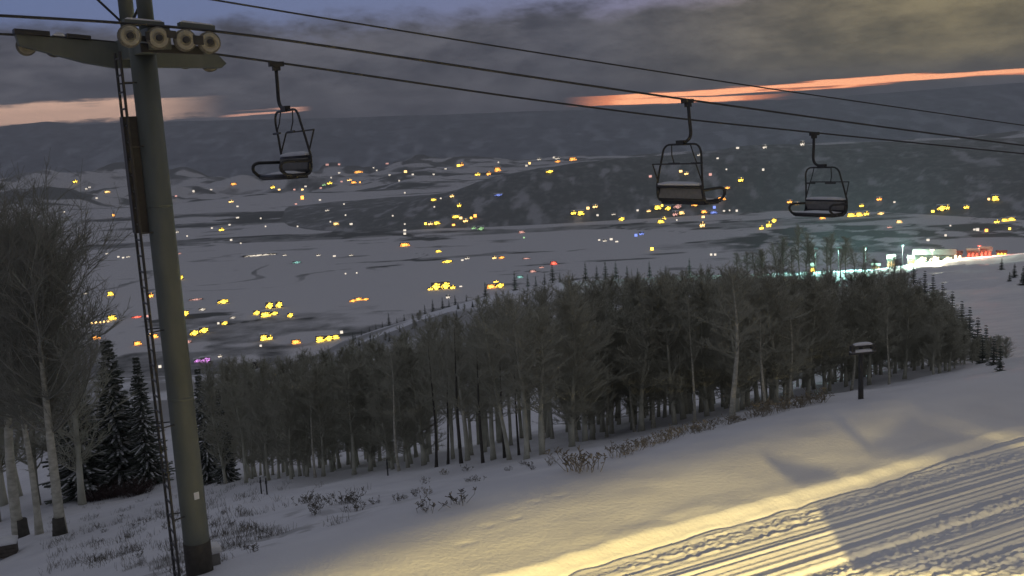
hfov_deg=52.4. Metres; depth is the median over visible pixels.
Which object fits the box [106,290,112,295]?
lit house
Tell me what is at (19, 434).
aspen tree
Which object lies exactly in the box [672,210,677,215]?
lit house
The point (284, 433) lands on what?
aspen tree
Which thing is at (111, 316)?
lit house
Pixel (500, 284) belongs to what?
lit house
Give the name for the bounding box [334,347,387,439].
aspen tree
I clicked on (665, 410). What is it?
aspen tree
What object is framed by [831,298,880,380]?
aspen tree
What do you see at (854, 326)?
aspen tree
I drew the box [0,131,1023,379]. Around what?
valley floor
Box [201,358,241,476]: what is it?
aspen tree
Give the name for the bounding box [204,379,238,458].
aspen tree
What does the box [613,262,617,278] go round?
spruce tree
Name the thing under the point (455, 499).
weed clump
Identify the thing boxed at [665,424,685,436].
weed clump
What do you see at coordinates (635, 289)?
aspen tree
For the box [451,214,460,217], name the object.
lit house
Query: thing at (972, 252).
lodge
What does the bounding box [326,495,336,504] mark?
weed clump
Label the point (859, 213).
lit house
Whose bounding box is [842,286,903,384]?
aspen tree
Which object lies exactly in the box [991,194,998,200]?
lit house
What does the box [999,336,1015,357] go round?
aspen tree
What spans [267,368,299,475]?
aspen tree
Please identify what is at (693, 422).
weed clump
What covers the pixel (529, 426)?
aspen tree
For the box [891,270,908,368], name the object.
aspen tree
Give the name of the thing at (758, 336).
aspen tree
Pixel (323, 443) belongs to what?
aspen tree
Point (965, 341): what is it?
aspen tree
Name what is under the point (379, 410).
aspen tree
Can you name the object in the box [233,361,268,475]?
aspen tree
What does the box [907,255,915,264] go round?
lodge
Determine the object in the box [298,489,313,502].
weed clump
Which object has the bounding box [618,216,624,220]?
lit house
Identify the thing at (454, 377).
aspen tree
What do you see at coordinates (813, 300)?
aspen tree
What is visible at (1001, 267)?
spruce tree
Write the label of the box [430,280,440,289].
lit house
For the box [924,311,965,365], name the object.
aspen tree
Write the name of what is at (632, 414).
aspen tree
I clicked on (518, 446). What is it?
aspen tree
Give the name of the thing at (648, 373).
aspen tree
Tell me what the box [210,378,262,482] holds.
aspen tree
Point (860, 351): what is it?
crossbar post
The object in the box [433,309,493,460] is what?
aspen tree
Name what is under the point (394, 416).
aspen tree
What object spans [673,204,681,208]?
lit house
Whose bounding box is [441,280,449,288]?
lit house
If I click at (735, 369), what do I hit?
aspen tree
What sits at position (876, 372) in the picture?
aspen tree
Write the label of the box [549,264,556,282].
spruce tree
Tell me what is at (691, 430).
weed clump
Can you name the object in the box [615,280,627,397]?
aspen tree
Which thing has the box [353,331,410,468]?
aspen tree
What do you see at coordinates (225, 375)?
aspen tree
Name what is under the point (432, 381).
aspen tree
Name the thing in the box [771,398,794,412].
weed clump
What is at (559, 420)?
aspen tree
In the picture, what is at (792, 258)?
aspen tree
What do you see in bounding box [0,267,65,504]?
aspen tree
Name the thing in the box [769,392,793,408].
weed clump
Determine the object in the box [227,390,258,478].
aspen tree
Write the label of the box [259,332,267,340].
lit house
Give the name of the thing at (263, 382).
aspen tree
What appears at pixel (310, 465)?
aspen tree
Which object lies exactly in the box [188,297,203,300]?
lit house
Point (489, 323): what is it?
aspen tree
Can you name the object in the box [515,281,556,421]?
aspen tree
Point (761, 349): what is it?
aspen tree
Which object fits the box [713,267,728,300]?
aspen tree
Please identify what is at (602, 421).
aspen tree
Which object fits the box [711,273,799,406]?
aspen tree
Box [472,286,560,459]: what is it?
aspen tree
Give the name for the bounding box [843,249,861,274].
aspen tree
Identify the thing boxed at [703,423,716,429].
weed clump
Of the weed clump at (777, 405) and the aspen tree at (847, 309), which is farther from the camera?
the aspen tree at (847, 309)
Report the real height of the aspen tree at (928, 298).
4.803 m
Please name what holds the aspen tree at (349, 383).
on the ground at (918, 471)
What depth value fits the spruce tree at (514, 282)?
531.17 m
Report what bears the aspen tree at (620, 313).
on the ground at (918, 471)
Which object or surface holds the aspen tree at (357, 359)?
on the ground at (918, 471)
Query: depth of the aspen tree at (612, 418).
50.30 m
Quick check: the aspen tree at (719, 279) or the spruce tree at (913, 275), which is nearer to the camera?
the aspen tree at (719, 279)
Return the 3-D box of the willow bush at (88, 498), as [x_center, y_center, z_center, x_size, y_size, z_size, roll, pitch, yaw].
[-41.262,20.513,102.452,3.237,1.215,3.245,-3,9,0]
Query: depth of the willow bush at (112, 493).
102.16 m
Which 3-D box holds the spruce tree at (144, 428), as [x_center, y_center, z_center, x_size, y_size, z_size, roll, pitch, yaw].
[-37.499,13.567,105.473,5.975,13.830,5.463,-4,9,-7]
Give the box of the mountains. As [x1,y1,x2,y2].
[0,83,1023,177]
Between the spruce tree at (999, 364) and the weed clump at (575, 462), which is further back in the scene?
the spruce tree at (999, 364)
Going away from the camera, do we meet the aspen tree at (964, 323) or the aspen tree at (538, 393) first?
the aspen tree at (538, 393)
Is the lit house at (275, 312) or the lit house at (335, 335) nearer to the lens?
the lit house at (335, 335)
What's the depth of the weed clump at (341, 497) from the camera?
33.54 m
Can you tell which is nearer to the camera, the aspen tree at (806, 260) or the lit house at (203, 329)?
the aspen tree at (806, 260)
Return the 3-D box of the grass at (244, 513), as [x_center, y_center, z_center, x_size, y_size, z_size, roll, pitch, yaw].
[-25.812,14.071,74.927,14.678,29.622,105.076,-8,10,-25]
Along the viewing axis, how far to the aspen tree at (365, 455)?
79.22 m
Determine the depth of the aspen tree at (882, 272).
90.21 m
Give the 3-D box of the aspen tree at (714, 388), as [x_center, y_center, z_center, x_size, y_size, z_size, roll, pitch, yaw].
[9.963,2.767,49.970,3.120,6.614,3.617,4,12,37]
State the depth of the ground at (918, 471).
29.20 m
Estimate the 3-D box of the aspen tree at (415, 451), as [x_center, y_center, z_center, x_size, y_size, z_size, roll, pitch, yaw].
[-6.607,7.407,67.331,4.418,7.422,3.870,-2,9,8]
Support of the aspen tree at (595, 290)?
on the ground at (918, 471)
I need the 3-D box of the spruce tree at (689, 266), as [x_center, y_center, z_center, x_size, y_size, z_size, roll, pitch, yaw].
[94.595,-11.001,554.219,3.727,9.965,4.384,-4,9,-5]
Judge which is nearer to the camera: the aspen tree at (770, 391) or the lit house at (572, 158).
the aspen tree at (770, 391)
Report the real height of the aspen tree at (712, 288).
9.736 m
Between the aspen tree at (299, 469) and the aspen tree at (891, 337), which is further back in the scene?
the aspen tree at (299, 469)
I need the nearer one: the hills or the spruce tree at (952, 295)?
the spruce tree at (952, 295)
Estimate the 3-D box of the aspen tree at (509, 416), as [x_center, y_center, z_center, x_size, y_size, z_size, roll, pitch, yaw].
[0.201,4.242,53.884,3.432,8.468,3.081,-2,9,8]
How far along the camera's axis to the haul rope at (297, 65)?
28.74 m
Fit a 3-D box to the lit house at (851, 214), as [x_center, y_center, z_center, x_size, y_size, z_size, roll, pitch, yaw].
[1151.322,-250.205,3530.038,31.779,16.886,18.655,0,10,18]
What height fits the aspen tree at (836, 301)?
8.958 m
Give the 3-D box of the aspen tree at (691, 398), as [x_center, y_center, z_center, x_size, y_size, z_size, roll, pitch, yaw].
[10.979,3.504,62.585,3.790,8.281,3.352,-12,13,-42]
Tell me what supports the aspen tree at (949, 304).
on the ground at (918, 471)
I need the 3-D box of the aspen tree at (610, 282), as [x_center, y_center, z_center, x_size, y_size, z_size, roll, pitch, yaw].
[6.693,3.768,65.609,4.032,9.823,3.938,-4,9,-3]
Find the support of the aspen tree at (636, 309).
on the ground at (918, 471)
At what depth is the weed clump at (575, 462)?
29.05 m
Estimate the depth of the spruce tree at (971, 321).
114.98 m
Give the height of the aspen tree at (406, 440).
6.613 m
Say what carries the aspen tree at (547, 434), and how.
on the ground at (918, 471)
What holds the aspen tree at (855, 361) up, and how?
on the ground at (918, 471)
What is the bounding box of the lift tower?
[12,0,226,575]
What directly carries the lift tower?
on the ground at (918, 471)
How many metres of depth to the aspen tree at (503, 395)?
68.22 m
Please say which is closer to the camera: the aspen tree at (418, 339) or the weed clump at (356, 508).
the weed clump at (356, 508)
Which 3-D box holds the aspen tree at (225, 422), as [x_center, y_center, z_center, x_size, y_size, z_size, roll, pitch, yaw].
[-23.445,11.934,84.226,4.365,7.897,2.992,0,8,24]
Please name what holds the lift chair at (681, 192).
hanging from the haul rope at (263, 37)
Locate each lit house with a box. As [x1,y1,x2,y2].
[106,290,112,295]
[107,313,115,319]
[133,340,141,344]
[184,309,188,315]
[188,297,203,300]
[189,328,198,335]
[198,325,208,332]
[199,355,210,362]
[217,298,228,303]
[241,251,276,256]
[253,309,259,314]
[259,310,270,316]
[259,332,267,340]
[265,300,272,308]
[270,310,277,314]
[275,300,282,307]
[287,311,292,316]
[290,338,300,343]
[315,334,323,341]
[324,334,332,340]
[333,333,338,338]
[399,241,409,246]
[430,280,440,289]
[441,259,452,262]
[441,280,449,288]
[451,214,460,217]
[486,282,495,288]
[494,166,500,171]
[496,282,503,287]
[550,260,556,264]
[568,156,576,160]
[577,209,583,214]
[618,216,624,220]
[654,204,660,209]
[665,205,670,209]
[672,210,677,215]
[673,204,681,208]
[699,220,704,226]
[709,210,717,213]
[766,220,771,226]
[800,140,804,145]
[846,212,855,216]
[855,211,862,215]
[937,204,946,210]
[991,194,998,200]
[1001,217,1008,220]
[1007,216,1015,220]
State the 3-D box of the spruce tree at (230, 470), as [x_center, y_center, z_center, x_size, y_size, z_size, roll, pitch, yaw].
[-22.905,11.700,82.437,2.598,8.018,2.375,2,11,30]
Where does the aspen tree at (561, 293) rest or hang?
on the ground at (918, 471)
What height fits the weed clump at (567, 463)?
0.688 m
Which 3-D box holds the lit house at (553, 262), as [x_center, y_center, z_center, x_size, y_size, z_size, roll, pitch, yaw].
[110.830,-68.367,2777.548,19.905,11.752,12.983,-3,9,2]
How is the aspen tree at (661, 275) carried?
on the ground at (918, 471)
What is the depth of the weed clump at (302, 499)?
36.69 m
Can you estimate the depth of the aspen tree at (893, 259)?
355.65 m
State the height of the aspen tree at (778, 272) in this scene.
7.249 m
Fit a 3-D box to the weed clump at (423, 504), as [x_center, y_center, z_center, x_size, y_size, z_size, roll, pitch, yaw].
[-2.128,5.466,26.163,0.770,0.366,0.514,5,12,41]
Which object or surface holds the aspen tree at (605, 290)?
on the ground at (918, 471)
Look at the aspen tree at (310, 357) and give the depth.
65.80 m
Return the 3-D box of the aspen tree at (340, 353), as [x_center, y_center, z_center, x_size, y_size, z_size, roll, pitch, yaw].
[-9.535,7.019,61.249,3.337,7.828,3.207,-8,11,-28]
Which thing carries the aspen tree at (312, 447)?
on the ground at (918, 471)
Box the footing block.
[211,541,221,565]
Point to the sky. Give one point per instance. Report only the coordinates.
(830, 48)
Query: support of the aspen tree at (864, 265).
on the ground at (918, 471)
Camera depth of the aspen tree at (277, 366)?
78.41 m
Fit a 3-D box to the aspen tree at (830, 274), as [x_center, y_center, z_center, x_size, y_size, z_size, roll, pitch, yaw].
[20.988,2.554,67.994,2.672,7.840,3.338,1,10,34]
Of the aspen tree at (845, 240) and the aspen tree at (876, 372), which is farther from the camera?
the aspen tree at (845, 240)
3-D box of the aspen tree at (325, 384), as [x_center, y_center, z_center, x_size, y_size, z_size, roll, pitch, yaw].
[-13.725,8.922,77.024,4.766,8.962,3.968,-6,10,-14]
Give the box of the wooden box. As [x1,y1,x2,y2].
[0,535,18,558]
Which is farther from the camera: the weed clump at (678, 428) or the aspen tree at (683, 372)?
the aspen tree at (683, 372)
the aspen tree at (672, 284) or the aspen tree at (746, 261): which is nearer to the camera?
the aspen tree at (672, 284)
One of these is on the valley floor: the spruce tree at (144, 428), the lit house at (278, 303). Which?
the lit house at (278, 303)
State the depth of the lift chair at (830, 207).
34.36 m
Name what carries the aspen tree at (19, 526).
on the ground at (918, 471)
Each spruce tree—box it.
[38,380,126,504]
[85,340,157,492]
[117,357,174,492]
[193,368,217,484]
[208,388,241,484]
[511,272,518,290]
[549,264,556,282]
[582,262,587,280]
[601,262,608,279]
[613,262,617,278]
[646,263,651,277]
[688,260,692,275]
[910,262,917,283]
[921,271,928,294]
[927,275,937,297]
[950,292,959,318]
[959,301,965,319]
[967,307,974,337]
[973,318,982,338]
[975,335,989,363]
[983,325,989,341]
[985,336,997,365]
[993,346,1004,372]
[997,259,1004,269]
[1010,264,1016,277]
[1016,266,1023,285]
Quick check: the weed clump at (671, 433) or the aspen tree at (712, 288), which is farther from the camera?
the aspen tree at (712, 288)
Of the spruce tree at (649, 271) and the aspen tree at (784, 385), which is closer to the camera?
the aspen tree at (784, 385)
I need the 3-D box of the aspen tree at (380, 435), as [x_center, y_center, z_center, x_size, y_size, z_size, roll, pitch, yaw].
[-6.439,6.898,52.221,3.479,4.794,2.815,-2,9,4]
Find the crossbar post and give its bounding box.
[849,342,876,398]
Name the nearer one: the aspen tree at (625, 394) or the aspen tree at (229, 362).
the aspen tree at (625, 394)
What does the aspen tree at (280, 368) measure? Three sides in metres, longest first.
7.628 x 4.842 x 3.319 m
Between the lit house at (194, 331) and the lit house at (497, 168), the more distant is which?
the lit house at (497, 168)
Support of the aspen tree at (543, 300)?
on the ground at (918, 471)
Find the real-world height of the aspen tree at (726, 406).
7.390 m
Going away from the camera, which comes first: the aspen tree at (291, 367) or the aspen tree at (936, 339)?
the aspen tree at (936, 339)
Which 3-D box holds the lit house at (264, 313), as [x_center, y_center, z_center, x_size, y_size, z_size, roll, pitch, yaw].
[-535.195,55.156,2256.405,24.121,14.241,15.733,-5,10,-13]
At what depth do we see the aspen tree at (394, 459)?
61.81 m
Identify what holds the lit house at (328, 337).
on the valley floor
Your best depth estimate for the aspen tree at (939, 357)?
54.34 m
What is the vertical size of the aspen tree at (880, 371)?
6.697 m
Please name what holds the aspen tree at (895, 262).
on the ground at (918, 471)
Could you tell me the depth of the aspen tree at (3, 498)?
111.98 m
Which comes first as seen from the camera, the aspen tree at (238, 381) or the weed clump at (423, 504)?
the weed clump at (423, 504)
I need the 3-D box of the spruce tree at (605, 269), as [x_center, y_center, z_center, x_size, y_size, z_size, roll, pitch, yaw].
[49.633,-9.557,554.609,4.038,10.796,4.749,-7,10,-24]
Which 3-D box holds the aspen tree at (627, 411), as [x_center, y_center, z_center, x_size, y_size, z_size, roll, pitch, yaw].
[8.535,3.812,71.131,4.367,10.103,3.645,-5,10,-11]
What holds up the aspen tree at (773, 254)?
on the ground at (918, 471)
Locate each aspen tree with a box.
[0,147,131,535]
[0,158,144,538]
[0,165,104,521]
[0,201,117,534]
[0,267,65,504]
[0,348,72,496]
[0,404,40,506]
[2,216,98,495]
[31,253,140,504]
[192,357,241,483]
[200,360,242,462]
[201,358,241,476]
[202,389,237,463]
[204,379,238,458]
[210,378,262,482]
[213,354,257,477]
[224,353,266,476]
[227,387,285,478]
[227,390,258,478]
[228,356,248,461]
[232,358,284,480]
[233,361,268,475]
[242,358,257,452]
[243,364,261,475]
[246,355,278,474]
[249,355,318,476]
[253,370,310,479]
[254,363,286,478]
[257,358,286,472]
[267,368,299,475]
[267,382,319,476]
[272,355,315,475]
[283,383,331,476]
[287,362,351,476]
[289,359,312,472]
[289,380,327,477]
[291,348,320,467]
[293,356,315,467]
[296,354,348,471]
[297,348,340,468]
[307,360,349,468]
[314,351,331,464]
[316,345,344,470]
[317,360,372,474]
[322,343,366,468]
[324,355,358,464]
[325,348,337,462]
[326,341,359,467]
[329,369,365,442]
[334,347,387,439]
[338,359,399,471]
[342,356,364,464]
[344,352,381,466]
[346,338,366,459]
[350,379,412,469]
[352,338,383,460]
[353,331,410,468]
[357,357,388,450]
[358,342,395,462]
[359,340,431,467]
[370,340,464,465]
[372,334,444,461]
[376,347,410,470]
[378,338,436,463]
[388,330,411,455]
[395,354,438,457]
[396,325,416,349]
[406,330,440,401]
[407,341,446,467]
[407,368,442,461]
[409,321,443,449]
[411,341,438,416]
[414,322,445,453]
[415,311,462,459]
[428,346,486,455]
[429,326,522,460]
[431,315,468,446]
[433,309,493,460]
[433,335,465,439]
[435,358,457,464]
[436,321,480,463]
[441,319,467,406]
[442,338,512,451]
[443,318,489,444]
[456,293,530,459]
[459,325,528,442]
[460,333,499,462]
[463,324,499,446]
[463,328,498,439]
[470,307,503,440]
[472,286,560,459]
[473,298,516,396]
[481,295,537,445]
[485,297,539,438]
[486,303,568,451]
[487,340,515,457]
[497,304,576,454]
[498,294,539,439]
[503,352,531,454]
[511,285,539,421]
[511,350,561,446]
[512,280,618,446]
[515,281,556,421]
[521,281,558,438]
[526,285,553,432]
[527,304,564,437]
[531,316,600,427]
[538,291,569,413]
[539,275,613,441]
[544,287,586,431]
[545,286,642,441]
[547,315,629,439]
[548,316,592,441]
[550,270,582,403]
[553,288,580,429]
[555,275,618,432]
[574,276,618,428]
[586,296,635,432]
[588,271,627,420]
[588,311,657,429]
[590,271,621,320]
[590,320,625,437]
[591,317,656,433]
[596,278,620,424]
[603,268,662,424]
[603,305,626,424]
[605,276,698,431]
[611,281,649,403]
[613,274,631,414]
[613,341,648,431]
[614,273,661,396]
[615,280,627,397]
[615,289,630,422]
[619,277,645,417]
[620,308,665,420]
[621,306,679,427]
[635,276,716,419]
[636,272,707,424]
[642,292,674,416]
[643,273,688,417]
[650,267,718,413]
[650,273,679,413]
[652,271,679,410]
[658,270,676,414]
[667,271,704,413]
[668,275,730,415]
[676,294,707,421]
[684,261,770,416]
[687,280,752,411]
[688,282,694,410]
[688,295,722,410]
[689,263,722,412]
[696,264,719,403]
[700,276,755,408]
[706,289,767,411]
[707,263,793,409]
[710,326,759,407]
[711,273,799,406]
[712,266,786,402]
[712,288,752,406]
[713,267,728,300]
[715,274,740,403]
[718,263,753,378]
[730,270,813,403]
[731,252,746,270]
[732,276,797,402]
[735,252,753,270]
[739,311,780,409]
[747,251,760,269]
[747,258,829,398]
[748,251,767,268]
[750,261,780,398]
[751,269,803,399]
[754,307,808,398]
[756,247,767,269]
[763,288,815,398]
[766,241,784,268]
[768,272,815,396]
[773,239,790,271]
[774,277,812,380]
[775,234,792,273]
[784,248,802,273]
[787,268,802,387]
[787,276,858,395]
[788,222,805,272]
[794,267,836,387]
[796,232,819,271]
[796,269,838,389]
[796,279,834,385]
[796,294,852,393]
[800,241,816,269]
[800,271,844,383]
[806,243,822,275]
[816,266,841,362]
[817,269,842,378]
[818,268,848,377]
[819,236,836,271]
[821,269,841,381]
[822,231,836,269]
[822,288,847,391]
[823,283,871,386]
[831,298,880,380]
[834,244,850,276]
[834,303,851,381]
[835,268,866,378]
[835,279,880,379]
[836,237,852,276]
[837,327,870,390]
[838,266,893,377]
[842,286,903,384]
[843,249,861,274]
[851,282,878,376]
[856,263,868,272]
[858,246,872,272]
[861,271,895,374]
[866,272,888,373]
[867,258,880,273]
[869,259,881,273]
[869,311,902,376]
[871,290,897,374]
[872,267,927,373]
[872,305,908,384]
[875,268,888,367]
[879,268,903,363]
[879,268,942,378]
[885,255,902,268]
[890,259,901,274]
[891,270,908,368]
[891,294,932,370]
[893,282,941,368]
[902,306,940,360]
[914,291,955,365]
[915,296,943,370]
[916,308,948,374]
[918,287,948,332]
[918,305,962,373]
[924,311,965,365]
[925,304,968,370]
[927,288,953,310]
[929,319,975,371]
[939,299,963,359]
[951,340,968,367]
[954,324,968,362]
[956,316,980,355]
[957,335,970,361]
[958,332,978,363]
[959,339,979,362]
[966,336,986,362]
[977,336,993,358]
[983,334,1004,360]
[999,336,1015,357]
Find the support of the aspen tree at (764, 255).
on the ground at (918, 471)
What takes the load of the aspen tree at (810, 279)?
on the ground at (918, 471)
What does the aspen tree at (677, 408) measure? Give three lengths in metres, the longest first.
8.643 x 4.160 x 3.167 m
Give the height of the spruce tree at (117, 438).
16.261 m
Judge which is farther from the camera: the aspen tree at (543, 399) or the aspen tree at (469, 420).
the aspen tree at (469, 420)
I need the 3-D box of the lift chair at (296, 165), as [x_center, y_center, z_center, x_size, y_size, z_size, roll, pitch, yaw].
[-5.471,-3.953,24.501,0.974,2.760,1.920,-9,9,-32]
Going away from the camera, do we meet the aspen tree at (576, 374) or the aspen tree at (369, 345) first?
the aspen tree at (576, 374)
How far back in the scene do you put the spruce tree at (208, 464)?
93.30 m
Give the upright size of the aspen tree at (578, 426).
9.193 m
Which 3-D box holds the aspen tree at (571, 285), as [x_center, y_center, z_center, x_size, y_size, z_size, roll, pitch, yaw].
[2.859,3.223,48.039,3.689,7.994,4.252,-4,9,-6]
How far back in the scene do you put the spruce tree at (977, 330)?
103.69 m
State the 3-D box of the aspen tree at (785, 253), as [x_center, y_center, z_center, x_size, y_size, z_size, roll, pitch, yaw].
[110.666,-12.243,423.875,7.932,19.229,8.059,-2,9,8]
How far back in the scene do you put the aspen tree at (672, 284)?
65.72 m
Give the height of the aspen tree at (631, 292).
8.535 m
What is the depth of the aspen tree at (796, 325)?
58.39 m
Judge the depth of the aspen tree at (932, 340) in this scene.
56.07 m
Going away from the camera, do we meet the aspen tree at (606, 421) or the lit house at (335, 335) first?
the aspen tree at (606, 421)
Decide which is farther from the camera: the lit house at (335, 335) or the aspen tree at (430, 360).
the lit house at (335, 335)
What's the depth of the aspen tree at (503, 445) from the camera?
44.19 m
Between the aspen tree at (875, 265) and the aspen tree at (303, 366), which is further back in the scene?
the aspen tree at (875, 265)
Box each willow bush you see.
[76,488,109,501]
[86,478,130,500]
[114,474,158,497]
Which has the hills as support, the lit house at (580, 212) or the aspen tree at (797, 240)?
the lit house at (580, 212)
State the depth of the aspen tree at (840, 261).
424.03 m
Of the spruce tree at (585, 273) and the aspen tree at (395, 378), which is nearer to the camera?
the aspen tree at (395, 378)
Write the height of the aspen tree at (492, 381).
7.289 m
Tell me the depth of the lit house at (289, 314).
2227.09 m
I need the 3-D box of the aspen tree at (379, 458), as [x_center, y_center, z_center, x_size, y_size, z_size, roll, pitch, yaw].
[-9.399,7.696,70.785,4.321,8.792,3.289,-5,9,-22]
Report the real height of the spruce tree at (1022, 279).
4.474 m
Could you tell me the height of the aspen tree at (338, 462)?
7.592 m
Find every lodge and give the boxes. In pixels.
[886,255,895,267]
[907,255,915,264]
[912,249,956,262]
[954,251,962,257]
[966,248,978,256]
[979,247,992,256]
[996,250,1006,254]
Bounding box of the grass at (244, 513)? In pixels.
[39,480,368,575]
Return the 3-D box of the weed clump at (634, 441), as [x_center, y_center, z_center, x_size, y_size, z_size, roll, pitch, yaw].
[3.805,4.766,31.787,0.725,0.488,0.743,6,13,43]
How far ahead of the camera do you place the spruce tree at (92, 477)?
103.91 m
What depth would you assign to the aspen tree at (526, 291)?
66.52 m
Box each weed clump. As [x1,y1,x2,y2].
[246,542,258,552]
[291,494,315,505]
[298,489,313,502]
[305,494,320,506]
[308,499,324,514]
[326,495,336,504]
[332,491,353,502]
[344,501,365,511]
[345,487,366,501]
[415,495,443,512]
[416,487,431,495]
[442,487,476,507]
[543,446,589,471]
[545,456,559,464]
[566,448,607,472]
[605,442,628,458]
[619,443,638,454]
[623,435,652,450]
[639,437,657,447]
[640,435,655,445]
[650,432,670,441]
[655,433,670,443]
[657,427,686,439]
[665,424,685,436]
[670,423,688,435]
[682,424,694,432]
[684,419,706,433]
[690,418,714,431]
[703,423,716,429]
[716,413,736,424]
[743,399,771,414]
[744,399,766,415]
[752,395,776,416]
[764,396,786,411]
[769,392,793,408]
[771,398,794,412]
[780,391,812,407]
[787,392,810,408]
[793,396,814,404]
[800,387,824,403]
[806,386,834,403]
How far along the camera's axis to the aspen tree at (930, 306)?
57.28 m
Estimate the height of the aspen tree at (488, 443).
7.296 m
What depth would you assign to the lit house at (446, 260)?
2946.89 m
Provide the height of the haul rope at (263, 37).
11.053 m
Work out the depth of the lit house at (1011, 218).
3168.53 m
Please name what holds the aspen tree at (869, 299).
on the ground at (918, 471)
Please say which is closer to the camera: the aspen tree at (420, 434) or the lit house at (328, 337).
the aspen tree at (420, 434)
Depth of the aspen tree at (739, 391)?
45.07 m
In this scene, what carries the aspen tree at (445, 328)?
on the ground at (918, 471)
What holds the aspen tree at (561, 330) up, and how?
on the ground at (918, 471)
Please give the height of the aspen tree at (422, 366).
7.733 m
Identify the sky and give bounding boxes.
[0,0,1023,125]
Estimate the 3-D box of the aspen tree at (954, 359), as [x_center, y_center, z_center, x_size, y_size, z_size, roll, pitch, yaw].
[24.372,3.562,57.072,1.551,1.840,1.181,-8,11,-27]
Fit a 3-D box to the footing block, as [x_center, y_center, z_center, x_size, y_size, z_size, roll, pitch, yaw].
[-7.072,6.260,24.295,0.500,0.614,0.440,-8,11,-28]
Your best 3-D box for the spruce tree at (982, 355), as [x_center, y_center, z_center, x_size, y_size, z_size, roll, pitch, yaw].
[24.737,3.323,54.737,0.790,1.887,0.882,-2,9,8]
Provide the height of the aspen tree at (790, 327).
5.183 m
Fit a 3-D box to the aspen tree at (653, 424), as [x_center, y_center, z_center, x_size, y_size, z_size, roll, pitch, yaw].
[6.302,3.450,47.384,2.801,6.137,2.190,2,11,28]
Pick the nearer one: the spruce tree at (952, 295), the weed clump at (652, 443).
the weed clump at (652, 443)
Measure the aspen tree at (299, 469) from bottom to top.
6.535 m
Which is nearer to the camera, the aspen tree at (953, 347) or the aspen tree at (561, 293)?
the aspen tree at (953, 347)
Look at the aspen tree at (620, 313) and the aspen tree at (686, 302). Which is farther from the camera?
the aspen tree at (620, 313)
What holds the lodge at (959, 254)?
on the ground at (918, 471)
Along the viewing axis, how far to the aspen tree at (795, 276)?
70.83 m
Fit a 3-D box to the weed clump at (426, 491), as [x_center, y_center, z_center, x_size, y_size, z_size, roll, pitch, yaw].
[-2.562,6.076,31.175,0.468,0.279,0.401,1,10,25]
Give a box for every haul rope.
[0,14,1023,145]
[0,33,1023,153]
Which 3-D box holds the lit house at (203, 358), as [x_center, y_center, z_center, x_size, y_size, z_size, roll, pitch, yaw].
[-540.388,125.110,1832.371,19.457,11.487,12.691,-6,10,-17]
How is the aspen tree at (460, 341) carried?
on the ground at (918, 471)
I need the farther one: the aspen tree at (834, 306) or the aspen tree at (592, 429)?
the aspen tree at (834, 306)
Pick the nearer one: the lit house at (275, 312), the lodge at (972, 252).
the lodge at (972, 252)
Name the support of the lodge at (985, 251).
on the ground at (918, 471)
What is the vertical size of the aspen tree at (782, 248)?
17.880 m
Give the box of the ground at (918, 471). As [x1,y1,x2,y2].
[0,253,1023,575]
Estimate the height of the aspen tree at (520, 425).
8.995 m
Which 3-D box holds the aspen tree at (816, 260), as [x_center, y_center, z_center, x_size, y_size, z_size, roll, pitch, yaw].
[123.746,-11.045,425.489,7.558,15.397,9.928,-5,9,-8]
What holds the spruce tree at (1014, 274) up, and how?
on the ground at (918, 471)
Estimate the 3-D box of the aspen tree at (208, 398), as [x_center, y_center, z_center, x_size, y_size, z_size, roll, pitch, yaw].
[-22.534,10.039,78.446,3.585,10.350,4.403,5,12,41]
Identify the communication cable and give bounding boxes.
[212,0,1023,125]
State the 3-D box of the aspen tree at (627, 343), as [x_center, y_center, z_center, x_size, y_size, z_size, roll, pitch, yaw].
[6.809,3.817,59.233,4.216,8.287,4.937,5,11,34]
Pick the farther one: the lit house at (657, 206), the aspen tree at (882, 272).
the lit house at (657, 206)
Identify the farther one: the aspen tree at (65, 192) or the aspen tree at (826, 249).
the aspen tree at (826, 249)
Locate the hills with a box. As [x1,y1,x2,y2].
[280,137,1023,231]
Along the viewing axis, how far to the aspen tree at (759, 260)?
425.54 m
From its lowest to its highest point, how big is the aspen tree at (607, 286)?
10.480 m
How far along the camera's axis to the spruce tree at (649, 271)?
554.58 m
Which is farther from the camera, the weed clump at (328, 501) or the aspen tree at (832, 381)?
the aspen tree at (832, 381)
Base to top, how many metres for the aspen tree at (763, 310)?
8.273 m
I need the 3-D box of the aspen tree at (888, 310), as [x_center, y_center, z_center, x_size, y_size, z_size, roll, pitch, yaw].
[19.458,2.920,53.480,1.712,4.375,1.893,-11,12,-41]
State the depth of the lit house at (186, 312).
2317.69 m
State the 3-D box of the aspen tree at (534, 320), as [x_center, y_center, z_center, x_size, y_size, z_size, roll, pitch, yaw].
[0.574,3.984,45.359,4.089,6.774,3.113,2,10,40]
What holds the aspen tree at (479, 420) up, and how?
on the ground at (918, 471)
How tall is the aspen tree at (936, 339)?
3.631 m
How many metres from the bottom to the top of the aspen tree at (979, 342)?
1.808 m
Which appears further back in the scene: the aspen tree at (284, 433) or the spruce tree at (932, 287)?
the spruce tree at (932, 287)
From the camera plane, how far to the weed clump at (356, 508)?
30.10 m
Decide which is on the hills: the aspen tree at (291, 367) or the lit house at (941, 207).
the lit house at (941, 207)
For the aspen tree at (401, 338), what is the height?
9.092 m
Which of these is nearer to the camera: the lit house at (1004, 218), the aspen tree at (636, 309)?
the aspen tree at (636, 309)
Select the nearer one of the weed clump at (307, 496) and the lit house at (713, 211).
the weed clump at (307, 496)
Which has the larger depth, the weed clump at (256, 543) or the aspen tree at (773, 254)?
the aspen tree at (773, 254)
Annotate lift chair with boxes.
[251,61,314,179]
[652,99,725,204]
[788,132,848,217]

